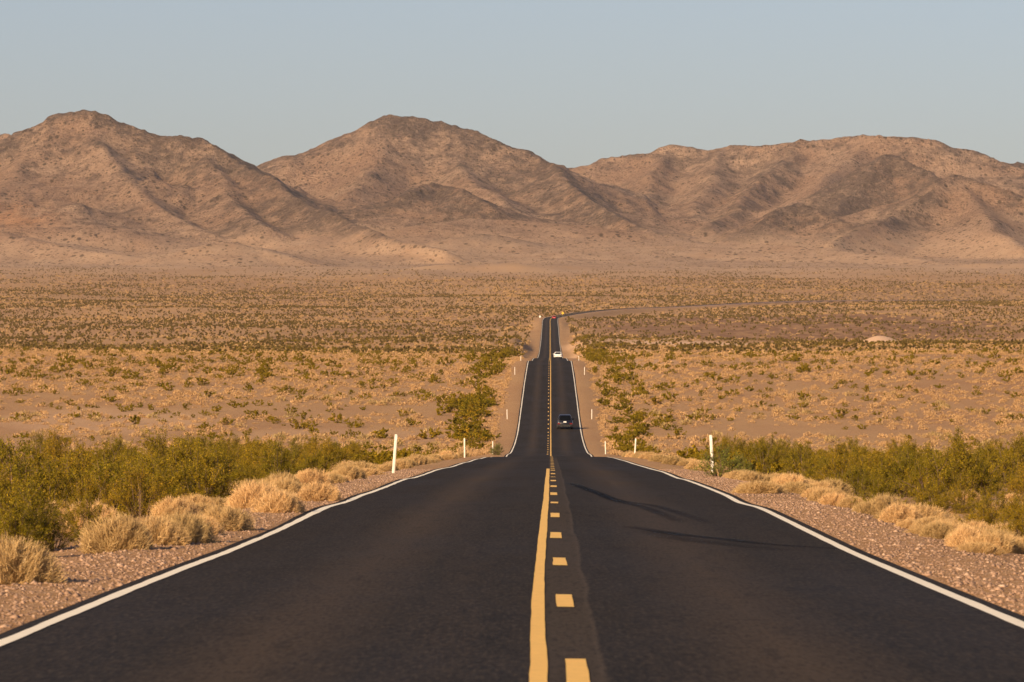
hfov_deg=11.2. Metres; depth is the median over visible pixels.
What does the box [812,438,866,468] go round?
creosote bush
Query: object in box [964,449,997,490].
creosote bush
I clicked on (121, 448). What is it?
creosote bush
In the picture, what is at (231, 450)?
creosote bush
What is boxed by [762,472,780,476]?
dry bush
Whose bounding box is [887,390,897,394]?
pale bush
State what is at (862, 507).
dry bush
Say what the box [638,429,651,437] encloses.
creosote bush
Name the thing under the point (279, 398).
pale bush
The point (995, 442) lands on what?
creosote bush
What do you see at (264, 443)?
creosote bush
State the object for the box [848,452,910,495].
creosote bush
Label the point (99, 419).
pale bush
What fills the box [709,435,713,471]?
delineator post
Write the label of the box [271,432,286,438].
pale bush
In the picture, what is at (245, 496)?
dry bush
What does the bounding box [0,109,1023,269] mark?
mountains
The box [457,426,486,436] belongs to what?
creosote bush
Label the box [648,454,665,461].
dry bush
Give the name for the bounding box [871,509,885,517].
dry bush
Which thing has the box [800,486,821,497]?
dry bush
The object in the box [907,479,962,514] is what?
creosote bush
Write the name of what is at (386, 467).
dry bush
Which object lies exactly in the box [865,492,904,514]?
dry bush
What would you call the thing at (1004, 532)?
dry bush
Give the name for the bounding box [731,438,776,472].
creosote bush
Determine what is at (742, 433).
pale bush
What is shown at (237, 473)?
creosote bush
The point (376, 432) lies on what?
creosote bush
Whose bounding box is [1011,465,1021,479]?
creosote bush
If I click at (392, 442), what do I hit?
pale bush
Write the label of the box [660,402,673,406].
pale bush
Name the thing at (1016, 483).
creosote bush
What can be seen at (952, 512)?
dry bush
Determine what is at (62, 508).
dry bush
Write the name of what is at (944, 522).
dry bush
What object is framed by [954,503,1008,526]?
creosote bush
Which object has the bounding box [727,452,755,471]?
green bush
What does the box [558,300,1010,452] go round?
road shoulder
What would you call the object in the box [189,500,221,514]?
dry bush
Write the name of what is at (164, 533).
dry bush
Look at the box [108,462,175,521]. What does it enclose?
creosote bush
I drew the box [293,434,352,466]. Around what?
creosote bush
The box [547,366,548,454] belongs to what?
lane dashes
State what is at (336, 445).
creosote bush
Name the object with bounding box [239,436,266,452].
creosote bush
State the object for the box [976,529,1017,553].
dry bush
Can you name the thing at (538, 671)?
line
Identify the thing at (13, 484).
creosote bush
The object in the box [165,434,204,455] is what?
creosote bush
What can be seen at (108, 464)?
creosote bush
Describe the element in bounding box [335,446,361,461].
creosote bush
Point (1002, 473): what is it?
creosote bush
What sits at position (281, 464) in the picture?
creosote bush
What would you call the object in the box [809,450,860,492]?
creosote bush
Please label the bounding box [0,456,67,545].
creosote bush
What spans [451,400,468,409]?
creosote bush
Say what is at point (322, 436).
pale bush
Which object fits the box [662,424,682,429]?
creosote bush
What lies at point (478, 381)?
creosote bush
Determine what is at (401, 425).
pale bush
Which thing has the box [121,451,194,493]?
creosote bush
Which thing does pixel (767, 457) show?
creosote bush
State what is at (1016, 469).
creosote bush
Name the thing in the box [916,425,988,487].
creosote bush
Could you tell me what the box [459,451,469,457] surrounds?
dry bush
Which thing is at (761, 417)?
pale bush
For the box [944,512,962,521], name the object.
dry bush
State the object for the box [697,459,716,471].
dry bush
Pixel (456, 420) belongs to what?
creosote bush
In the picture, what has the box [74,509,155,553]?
dry bush
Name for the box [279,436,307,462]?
creosote bush
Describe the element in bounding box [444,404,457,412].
creosote bush
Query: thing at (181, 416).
pale bush
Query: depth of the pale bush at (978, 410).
667.77 m
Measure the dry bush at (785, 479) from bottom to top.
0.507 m
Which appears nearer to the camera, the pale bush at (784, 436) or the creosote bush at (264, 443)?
the creosote bush at (264, 443)
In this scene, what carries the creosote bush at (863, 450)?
on the ground
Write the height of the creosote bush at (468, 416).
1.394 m
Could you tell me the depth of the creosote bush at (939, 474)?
101.42 m
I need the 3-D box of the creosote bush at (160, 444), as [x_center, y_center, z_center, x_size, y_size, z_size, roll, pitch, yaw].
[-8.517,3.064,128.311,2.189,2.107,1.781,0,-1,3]
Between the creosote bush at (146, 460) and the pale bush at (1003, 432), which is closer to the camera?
the creosote bush at (146, 460)
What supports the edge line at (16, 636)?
on the road
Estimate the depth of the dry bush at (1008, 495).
111.54 m
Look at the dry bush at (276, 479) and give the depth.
111.29 m
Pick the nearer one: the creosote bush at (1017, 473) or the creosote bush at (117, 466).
the creosote bush at (117, 466)
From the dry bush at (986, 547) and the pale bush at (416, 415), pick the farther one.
the pale bush at (416, 415)
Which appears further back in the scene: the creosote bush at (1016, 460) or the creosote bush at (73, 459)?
the creosote bush at (1016, 460)
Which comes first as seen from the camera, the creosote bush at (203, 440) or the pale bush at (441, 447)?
the creosote bush at (203, 440)
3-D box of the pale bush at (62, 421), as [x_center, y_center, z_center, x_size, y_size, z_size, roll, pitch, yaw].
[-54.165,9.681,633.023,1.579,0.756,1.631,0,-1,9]
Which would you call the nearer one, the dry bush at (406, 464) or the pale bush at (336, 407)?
the dry bush at (406, 464)
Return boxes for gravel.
[0,469,1023,631]
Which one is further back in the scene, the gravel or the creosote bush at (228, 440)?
the creosote bush at (228, 440)
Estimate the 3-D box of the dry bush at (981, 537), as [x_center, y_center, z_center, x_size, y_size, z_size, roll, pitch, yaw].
[5.805,2.461,63.504,0.689,0.280,0.670,0,-1,24]
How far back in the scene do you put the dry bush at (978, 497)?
105.79 m
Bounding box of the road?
[0,300,1023,681]
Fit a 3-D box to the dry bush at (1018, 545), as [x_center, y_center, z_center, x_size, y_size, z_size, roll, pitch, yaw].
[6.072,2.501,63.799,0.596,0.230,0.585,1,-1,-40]
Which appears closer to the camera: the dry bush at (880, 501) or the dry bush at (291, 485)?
the dry bush at (880, 501)
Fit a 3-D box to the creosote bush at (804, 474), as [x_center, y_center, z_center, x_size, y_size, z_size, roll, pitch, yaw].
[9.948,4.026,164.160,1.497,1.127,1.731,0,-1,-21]
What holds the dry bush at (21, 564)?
on the ground
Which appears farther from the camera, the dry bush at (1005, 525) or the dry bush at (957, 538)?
the dry bush at (1005, 525)
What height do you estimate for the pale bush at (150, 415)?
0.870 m
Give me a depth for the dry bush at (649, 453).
296.23 m
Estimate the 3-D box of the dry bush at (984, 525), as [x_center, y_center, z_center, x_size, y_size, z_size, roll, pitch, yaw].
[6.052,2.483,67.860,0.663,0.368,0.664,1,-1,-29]
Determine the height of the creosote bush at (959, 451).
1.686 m
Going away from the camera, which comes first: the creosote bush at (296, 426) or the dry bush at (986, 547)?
the dry bush at (986, 547)
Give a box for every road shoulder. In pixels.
[160,300,825,570]
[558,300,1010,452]
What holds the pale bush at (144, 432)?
on the ground
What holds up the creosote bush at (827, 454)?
on the ground
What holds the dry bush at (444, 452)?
on the ground
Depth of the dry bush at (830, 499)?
96.48 m
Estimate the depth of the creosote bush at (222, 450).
149.91 m
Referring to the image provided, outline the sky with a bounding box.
[0,0,1023,167]
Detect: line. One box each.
[0,314,561,645]
[529,469,549,681]
[550,303,730,455]
[557,305,1023,627]
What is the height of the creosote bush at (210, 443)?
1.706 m
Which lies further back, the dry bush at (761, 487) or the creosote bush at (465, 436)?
the creosote bush at (465, 436)
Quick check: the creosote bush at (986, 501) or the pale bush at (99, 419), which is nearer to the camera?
the creosote bush at (986, 501)
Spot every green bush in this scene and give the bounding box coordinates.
[490,443,504,454]
[688,442,744,476]
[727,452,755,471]
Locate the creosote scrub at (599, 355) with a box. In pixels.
[0,334,1023,493]
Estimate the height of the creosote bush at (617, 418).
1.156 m
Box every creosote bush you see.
[0,432,74,502]
[0,451,70,504]
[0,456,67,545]
[0,463,28,507]
[0,499,55,548]
[10,412,31,420]
[14,477,76,520]
[18,490,56,549]
[22,453,83,506]
[23,430,51,463]
[27,504,87,551]
[34,425,74,465]
[35,457,65,491]
[48,436,120,495]
[49,489,112,544]
[50,466,129,513]
[52,448,96,486]
[60,453,159,517]
[73,433,140,468]
[83,456,153,508]
[94,434,138,456]
[105,445,141,476]
[106,460,200,516]
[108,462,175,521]
[119,439,178,472]
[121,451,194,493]
[123,424,202,473]
[132,455,193,494]
[145,433,212,490]
[147,468,193,508]
[162,445,250,498]
[164,468,228,496]
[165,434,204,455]
[166,432,209,486]
[198,434,217,453]
[199,433,220,447]
[201,440,254,496]
[205,438,229,458]
[208,432,242,452]
[208,440,245,486]
[208,441,238,483]
[213,437,291,471]
[227,434,250,446]
[228,463,267,484]
[234,437,291,469]
[238,434,257,459]
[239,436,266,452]
[241,439,300,476]
[245,456,297,473]
[251,436,302,478]
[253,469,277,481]
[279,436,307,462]
[289,434,324,458]
[289,452,325,475]
[290,422,308,428]
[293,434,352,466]
[295,450,337,470]
[296,438,321,462]
[296,448,341,473]
[298,441,322,456]
[310,439,356,460]
[318,446,355,461]
[325,447,343,462]
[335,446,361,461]
[342,438,374,461]
[342,444,368,462]
[353,442,372,448]
[371,427,388,436]
[373,444,390,450]
[407,419,420,425]
[417,430,437,438]
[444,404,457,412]
[444,417,462,425]
[444,423,474,431]
[449,421,481,428]
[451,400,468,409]
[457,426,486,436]
[458,432,490,441]
[459,422,473,431]
[461,411,480,420]
[466,430,494,442]
[469,378,487,384]
[470,407,493,415]
[470,425,480,430]
[471,427,501,437]
[472,372,494,379]
[478,364,501,369]
[480,398,492,406]
[596,399,612,405]
[604,403,627,409]
[606,386,620,393]
[607,415,631,423]
[614,402,630,409]
[618,407,633,415]
[624,424,645,431]
[625,428,641,436]
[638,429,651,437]
[639,411,655,417]
[640,422,653,429]
[645,396,663,404]
[655,411,673,418]
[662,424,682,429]
[694,443,732,463]
[708,433,733,452]
[713,433,743,454]
[729,435,749,453]
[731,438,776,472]
[738,433,786,474]
[745,445,782,469]
[767,440,793,456]
[767,440,811,473]
[772,439,803,469]
[776,445,789,472]
[779,440,819,480]
[779,446,822,468]
[800,454,832,478]
[801,453,836,481]
[809,445,847,463]
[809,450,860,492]
[811,454,844,482]
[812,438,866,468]
[829,453,888,491]
[833,463,874,495]
[834,446,883,467]
[843,437,872,456]
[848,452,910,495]
[850,446,871,458]
[850,478,910,503]
[860,441,925,496]
[865,448,897,466]
[883,437,904,455]
[884,436,925,491]
[884,440,923,460]
[888,451,923,494]
[889,443,974,508]
[896,461,941,498]
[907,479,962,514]
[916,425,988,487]
[916,435,1012,497]
[944,475,986,513]
[952,459,1005,497]
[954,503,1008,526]
[958,481,1011,526]
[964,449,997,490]
[970,439,1016,484]
[976,438,1007,456]
[983,435,1023,487]
[984,492,1023,525]
[993,458,1019,484]
[996,497,1023,538]
[1000,474,1023,494]
[1001,430,1023,472]
[1004,459,1023,501]
[1007,463,1023,480]
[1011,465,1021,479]
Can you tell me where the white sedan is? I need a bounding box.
[554,352,561,357]
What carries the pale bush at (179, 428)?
on the ground
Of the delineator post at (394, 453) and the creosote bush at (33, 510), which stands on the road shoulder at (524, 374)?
the delineator post at (394, 453)
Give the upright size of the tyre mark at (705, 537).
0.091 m
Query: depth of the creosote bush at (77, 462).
109.24 m
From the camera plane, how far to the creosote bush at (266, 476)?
123.95 m
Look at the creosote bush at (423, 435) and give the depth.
581.57 m
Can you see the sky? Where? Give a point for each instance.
(569, 83)
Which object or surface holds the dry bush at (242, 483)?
on the ground
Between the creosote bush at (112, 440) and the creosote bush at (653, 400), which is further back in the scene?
the creosote bush at (653, 400)
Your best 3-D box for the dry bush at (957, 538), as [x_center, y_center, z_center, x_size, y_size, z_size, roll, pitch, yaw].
[5.668,2.433,64.453,0.650,0.341,0.662,0,-1,-3]
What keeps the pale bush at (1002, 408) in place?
on the ground
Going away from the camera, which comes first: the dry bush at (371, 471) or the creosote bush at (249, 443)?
the dry bush at (371, 471)
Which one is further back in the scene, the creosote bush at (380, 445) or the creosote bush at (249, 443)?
the creosote bush at (380, 445)
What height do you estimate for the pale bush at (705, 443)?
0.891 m
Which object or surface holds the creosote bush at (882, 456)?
on the ground
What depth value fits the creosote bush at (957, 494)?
95.97 m
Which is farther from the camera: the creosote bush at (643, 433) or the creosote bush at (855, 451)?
the creosote bush at (643, 433)
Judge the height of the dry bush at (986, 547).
0.192 m
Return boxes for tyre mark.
[581,487,638,505]
[651,530,788,545]
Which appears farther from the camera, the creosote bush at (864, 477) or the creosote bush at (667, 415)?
the creosote bush at (667, 415)
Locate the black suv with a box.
[556,415,573,428]
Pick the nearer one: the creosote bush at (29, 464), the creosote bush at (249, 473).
the creosote bush at (29, 464)
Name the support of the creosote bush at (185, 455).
on the ground
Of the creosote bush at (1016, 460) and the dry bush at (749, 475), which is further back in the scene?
the creosote bush at (1016, 460)
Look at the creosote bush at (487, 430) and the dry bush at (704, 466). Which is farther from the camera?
the creosote bush at (487, 430)
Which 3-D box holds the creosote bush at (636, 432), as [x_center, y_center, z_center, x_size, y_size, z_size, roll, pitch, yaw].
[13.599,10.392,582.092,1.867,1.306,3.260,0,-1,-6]
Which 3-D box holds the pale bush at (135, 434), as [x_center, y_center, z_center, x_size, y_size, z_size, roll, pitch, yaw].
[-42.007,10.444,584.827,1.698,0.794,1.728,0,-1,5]
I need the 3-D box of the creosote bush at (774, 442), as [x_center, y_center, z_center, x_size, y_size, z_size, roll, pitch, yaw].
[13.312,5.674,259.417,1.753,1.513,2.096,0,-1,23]
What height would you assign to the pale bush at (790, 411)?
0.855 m
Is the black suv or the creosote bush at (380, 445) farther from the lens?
the black suv
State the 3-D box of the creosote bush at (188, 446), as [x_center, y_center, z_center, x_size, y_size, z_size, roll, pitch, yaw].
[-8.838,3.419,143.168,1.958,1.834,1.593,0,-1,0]
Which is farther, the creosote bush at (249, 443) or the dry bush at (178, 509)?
the creosote bush at (249, 443)
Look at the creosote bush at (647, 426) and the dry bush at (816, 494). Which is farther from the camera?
the creosote bush at (647, 426)
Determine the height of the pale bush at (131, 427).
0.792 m
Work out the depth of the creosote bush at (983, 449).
165.28 m
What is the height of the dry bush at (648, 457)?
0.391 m
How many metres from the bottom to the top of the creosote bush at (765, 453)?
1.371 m
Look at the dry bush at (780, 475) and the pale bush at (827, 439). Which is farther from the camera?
the pale bush at (827, 439)
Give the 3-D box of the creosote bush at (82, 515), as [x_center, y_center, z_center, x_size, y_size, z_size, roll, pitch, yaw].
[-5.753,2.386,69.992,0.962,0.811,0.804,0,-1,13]
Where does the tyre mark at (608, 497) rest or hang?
on the road
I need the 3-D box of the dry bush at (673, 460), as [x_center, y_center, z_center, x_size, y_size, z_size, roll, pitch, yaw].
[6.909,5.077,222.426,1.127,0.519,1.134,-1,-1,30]
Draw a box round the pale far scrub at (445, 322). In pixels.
[0,270,1023,356]
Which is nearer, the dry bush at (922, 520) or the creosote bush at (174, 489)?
the dry bush at (922, 520)
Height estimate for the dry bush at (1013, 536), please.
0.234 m
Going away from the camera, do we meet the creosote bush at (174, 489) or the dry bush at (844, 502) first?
the dry bush at (844, 502)
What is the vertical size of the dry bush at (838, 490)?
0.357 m
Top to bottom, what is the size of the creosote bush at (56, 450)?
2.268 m
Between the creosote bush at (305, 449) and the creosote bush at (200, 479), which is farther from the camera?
the creosote bush at (305, 449)
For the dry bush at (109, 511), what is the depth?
78.73 m
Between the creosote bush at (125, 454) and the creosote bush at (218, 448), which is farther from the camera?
the creosote bush at (218, 448)
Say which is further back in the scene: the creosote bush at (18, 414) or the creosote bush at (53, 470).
the creosote bush at (18, 414)
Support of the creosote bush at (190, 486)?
on the ground
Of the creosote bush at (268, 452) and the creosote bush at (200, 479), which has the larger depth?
the creosote bush at (268, 452)
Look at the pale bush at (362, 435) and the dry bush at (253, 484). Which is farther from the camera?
the pale bush at (362, 435)
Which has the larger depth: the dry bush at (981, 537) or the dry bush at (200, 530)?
the dry bush at (200, 530)
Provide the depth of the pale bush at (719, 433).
586.98 m
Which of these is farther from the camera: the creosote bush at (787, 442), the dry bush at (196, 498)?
the creosote bush at (787, 442)
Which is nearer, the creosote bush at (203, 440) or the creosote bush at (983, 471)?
the creosote bush at (983, 471)
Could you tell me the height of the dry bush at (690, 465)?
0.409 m
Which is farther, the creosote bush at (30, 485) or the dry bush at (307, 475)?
the dry bush at (307, 475)
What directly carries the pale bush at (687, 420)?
on the ground
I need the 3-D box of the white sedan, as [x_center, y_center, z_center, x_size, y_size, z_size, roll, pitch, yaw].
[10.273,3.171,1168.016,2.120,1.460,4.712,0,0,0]
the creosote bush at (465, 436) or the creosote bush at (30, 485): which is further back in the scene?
the creosote bush at (465, 436)
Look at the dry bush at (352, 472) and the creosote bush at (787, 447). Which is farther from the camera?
the creosote bush at (787, 447)
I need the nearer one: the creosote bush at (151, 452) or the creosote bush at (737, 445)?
the creosote bush at (151, 452)
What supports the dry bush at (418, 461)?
on the ground
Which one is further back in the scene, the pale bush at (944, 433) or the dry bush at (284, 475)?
the pale bush at (944, 433)
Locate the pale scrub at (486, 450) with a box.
[0,342,1023,457]
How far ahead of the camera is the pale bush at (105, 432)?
589.98 m
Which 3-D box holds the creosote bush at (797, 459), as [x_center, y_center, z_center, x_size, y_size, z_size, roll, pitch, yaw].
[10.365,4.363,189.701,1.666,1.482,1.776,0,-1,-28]
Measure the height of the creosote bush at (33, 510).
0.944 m
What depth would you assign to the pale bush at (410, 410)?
667.73 m
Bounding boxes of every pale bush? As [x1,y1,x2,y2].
[16,415,28,421]
[29,430,43,435]
[59,418,71,422]
[77,409,88,414]
[90,415,102,421]
[99,430,111,434]
[112,421,124,426]
[127,424,139,429]
[131,430,144,436]
[138,428,150,434]
[146,412,158,417]
[170,424,184,430]
[177,414,190,419]
[234,421,248,427]
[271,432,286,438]
[274,395,287,400]
[284,412,295,416]
[288,434,303,440]
[316,433,330,439]
[329,404,339,409]
[337,434,352,440]
[356,433,370,438]
[388,439,403,445]
[389,396,400,400]
[395,420,410,426]
[402,407,413,412]
[413,412,424,417]
[437,443,450,448]
[644,415,655,420]
[644,435,654,440]
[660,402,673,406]
[679,418,693,423]
[697,439,709,446]
[708,430,722,435]
[738,431,748,436]
[752,414,764,418]
[758,405,770,409]
[771,408,784,412]
[779,434,790,438]
[787,408,798,413]
[802,408,813,413]
[823,437,835,442]
[844,391,855,395]
[866,403,878,407]
[871,418,883,424]
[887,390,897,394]
[924,440,941,446]
[939,432,952,437]
[972,408,983,412]
[994,406,1006,411]
[995,429,1009,434]
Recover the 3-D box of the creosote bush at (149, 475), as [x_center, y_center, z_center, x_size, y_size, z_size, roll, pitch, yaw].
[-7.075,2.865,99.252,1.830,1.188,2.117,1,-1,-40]
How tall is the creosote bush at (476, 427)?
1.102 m
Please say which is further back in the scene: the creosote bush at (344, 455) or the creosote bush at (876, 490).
the creosote bush at (344, 455)
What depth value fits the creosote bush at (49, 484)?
97.83 m
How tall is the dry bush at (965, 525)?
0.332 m
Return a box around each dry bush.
[0,533,68,584]
[36,499,72,522]
[56,499,121,535]
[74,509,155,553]
[133,512,191,545]
[149,494,200,519]
[153,507,221,543]
[159,505,188,517]
[179,493,214,505]
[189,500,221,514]
[191,513,225,534]
[197,503,256,530]
[210,496,228,507]
[224,478,286,508]
[228,478,259,491]
[229,477,279,496]
[248,488,306,512]
[261,468,300,483]
[270,476,296,484]
[273,478,302,493]
[295,467,334,485]
[295,480,343,500]
[325,473,347,483]
[328,460,359,471]
[334,463,368,479]
[343,460,375,468]
[360,467,385,475]
[376,462,400,471]
[386,461,403,468]
[395,458,410,468]
[401,458,418,465]
[407,453,431,464]
[409,456,424,464]
[429,454,443,460]
[437,450,456,457]
[441,453,458,459]
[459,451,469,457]
[643,451,654,455]
[643,454,655,459]
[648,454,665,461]
[660,454,681,464]
[677,459,690,465]
[684,460,699,468]
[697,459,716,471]
[725,469,745,478]
[730,479,792,493]
[733,470,764,481]
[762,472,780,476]
[763,475,774,481]
[769,471,795,483]
[773,473,810,484]
[783,480,810,493]
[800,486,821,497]
[806,485,838,501]
[810,480,833,488]
[816,491,846,505]
[820,476,852,495]
[823,486,846,495]
[835,495,865,507]
[851,499,881,514]
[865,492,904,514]
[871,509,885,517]
[875,501,924,523]
[893,518,916,528]
[902,522,939,533]
[906,501,949,519]
[909,515,962,527]
[918,519,954,538]
[932,518,957,527]
[943,524,987,547]
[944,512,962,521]
[945,523,993,542]
[948,505,977,513]
[952,491,982,501]
[952,539,1005,554]
[953,518,991,530]
[958,533,1003,550]
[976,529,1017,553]
[984,499,1021,511]
[987,525,1021,537]
[990,522,1023,535]
[1004,493,1022,502]
[1006,534,1021,541]
[1011,537,1023,553]
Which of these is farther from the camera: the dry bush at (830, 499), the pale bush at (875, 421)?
the pale bush at (875, 421)
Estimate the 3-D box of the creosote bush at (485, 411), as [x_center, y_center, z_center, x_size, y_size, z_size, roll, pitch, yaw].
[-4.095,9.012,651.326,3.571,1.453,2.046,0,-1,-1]
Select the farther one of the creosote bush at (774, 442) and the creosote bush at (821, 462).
the creosote bush at (774, 442)
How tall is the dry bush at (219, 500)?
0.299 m
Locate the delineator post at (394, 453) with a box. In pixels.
[392,434,397,472]
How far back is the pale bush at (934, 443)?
558.17 m
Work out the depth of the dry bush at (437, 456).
256.74 m
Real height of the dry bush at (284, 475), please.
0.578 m
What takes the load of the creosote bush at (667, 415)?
on the ground
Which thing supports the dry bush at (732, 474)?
on the ground
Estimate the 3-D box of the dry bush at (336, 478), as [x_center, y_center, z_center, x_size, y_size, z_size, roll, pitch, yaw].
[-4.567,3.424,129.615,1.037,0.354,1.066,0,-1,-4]
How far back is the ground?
863.66 m
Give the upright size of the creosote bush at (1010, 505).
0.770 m
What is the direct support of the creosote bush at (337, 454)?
on the ground
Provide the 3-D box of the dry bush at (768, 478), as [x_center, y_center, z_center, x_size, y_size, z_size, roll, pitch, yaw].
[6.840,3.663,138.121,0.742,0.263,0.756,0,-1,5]
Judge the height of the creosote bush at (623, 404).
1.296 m
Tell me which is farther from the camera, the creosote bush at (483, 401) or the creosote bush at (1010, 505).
the creosote bush at (483, 401)
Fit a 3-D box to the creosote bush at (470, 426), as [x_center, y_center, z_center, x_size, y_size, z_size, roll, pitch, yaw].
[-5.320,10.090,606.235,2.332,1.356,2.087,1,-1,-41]
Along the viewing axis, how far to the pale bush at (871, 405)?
681.65 m
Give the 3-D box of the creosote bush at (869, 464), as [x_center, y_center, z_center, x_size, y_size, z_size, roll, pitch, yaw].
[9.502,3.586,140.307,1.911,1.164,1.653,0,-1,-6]
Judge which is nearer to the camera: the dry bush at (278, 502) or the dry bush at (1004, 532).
the dry bush at (1004, 532)
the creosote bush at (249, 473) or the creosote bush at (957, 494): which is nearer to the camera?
the creosote bush at (957, 494)
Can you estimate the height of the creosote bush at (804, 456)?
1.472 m
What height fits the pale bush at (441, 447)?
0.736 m
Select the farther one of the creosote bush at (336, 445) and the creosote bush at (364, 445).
the creosote bush at (364, 445)
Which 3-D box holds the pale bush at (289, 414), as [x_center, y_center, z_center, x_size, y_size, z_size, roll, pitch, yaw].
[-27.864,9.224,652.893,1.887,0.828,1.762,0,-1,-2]
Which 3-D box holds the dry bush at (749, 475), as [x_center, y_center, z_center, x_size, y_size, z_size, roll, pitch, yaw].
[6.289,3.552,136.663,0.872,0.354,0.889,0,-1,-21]
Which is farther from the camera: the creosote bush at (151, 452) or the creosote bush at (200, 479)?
the creosote bush at (151, 452)
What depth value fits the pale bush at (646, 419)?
642.79 m
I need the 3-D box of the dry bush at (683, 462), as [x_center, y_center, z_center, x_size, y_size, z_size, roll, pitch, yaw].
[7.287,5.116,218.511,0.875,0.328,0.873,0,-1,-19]
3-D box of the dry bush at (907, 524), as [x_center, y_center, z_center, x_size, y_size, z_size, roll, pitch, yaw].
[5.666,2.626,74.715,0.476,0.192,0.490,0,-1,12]
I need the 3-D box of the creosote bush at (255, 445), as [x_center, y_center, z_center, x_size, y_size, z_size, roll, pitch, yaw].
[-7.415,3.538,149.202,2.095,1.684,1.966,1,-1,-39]
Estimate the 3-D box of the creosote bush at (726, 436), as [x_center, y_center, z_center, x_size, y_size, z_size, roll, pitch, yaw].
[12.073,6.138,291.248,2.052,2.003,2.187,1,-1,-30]
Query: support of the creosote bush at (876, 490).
on the ground
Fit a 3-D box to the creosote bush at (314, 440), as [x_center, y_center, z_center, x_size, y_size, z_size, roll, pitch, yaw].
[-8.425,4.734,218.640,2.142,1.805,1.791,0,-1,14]
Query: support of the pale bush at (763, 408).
on the ground
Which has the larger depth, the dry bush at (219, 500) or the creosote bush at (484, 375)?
the creosote bush at (484, 375)
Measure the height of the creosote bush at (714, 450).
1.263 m
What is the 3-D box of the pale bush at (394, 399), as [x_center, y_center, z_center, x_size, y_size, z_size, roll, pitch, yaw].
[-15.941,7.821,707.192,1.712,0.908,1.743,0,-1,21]
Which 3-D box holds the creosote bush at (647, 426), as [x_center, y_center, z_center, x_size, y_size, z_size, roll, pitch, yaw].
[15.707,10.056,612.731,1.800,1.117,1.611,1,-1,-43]
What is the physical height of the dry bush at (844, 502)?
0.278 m
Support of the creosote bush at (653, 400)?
on the ground
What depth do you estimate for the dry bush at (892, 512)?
78.16 m
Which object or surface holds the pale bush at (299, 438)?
on the ground
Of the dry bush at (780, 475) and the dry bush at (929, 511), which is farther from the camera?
the dry bush at (780, 475)
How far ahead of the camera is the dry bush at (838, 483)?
113.17 m
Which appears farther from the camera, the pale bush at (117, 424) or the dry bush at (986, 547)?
the pale bush at (117, 424)
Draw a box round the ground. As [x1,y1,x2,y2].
[0,263,1023,633]
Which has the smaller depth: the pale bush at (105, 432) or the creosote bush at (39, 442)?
the creosote bush at (39, 442)
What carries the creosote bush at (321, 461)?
on the ground
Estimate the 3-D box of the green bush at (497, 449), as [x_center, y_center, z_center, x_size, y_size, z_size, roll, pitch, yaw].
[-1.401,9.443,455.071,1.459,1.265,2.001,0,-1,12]
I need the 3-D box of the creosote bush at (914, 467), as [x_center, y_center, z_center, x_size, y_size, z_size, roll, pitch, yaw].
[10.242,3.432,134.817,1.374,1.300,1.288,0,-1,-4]
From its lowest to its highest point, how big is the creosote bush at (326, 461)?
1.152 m
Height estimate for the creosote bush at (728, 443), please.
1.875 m
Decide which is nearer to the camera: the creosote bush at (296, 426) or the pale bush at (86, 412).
the creosote bush at (296, 426)
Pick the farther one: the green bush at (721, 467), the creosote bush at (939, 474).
the green bush at (721, 467)
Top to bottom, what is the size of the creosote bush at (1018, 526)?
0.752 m
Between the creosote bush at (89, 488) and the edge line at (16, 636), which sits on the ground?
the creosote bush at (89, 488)
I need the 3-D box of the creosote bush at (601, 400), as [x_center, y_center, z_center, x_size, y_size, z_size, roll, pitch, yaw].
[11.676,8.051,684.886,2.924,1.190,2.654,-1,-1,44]
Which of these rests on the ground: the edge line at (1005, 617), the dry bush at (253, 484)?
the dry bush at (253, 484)
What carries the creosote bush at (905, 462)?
on the ground
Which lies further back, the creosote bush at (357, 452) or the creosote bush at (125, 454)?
the creosote bush at (357, 452)
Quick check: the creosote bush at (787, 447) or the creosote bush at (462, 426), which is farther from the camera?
the creosote bush at (462, 426)
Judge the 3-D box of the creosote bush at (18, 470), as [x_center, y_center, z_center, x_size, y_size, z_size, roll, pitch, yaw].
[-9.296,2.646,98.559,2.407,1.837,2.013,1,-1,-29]
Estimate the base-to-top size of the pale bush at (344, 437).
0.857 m
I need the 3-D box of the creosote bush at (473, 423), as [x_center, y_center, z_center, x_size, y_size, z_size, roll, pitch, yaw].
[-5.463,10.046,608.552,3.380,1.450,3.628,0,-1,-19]
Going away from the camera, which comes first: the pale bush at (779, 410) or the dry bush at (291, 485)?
the dry bush at (291, 485)
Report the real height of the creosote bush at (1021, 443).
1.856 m
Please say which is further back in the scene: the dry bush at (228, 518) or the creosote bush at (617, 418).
the creosote bush at (617, 418)
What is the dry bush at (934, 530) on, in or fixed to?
on the ground
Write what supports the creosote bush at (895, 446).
on the ground
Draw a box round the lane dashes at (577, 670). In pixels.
[550,459,589,681]
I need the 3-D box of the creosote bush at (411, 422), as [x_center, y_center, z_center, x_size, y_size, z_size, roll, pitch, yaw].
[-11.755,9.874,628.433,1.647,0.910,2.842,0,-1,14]
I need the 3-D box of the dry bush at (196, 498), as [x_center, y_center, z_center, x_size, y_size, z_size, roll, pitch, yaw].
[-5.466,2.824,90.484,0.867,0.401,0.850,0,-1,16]
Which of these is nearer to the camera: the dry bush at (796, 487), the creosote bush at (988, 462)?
the dry bush at (796, 487)

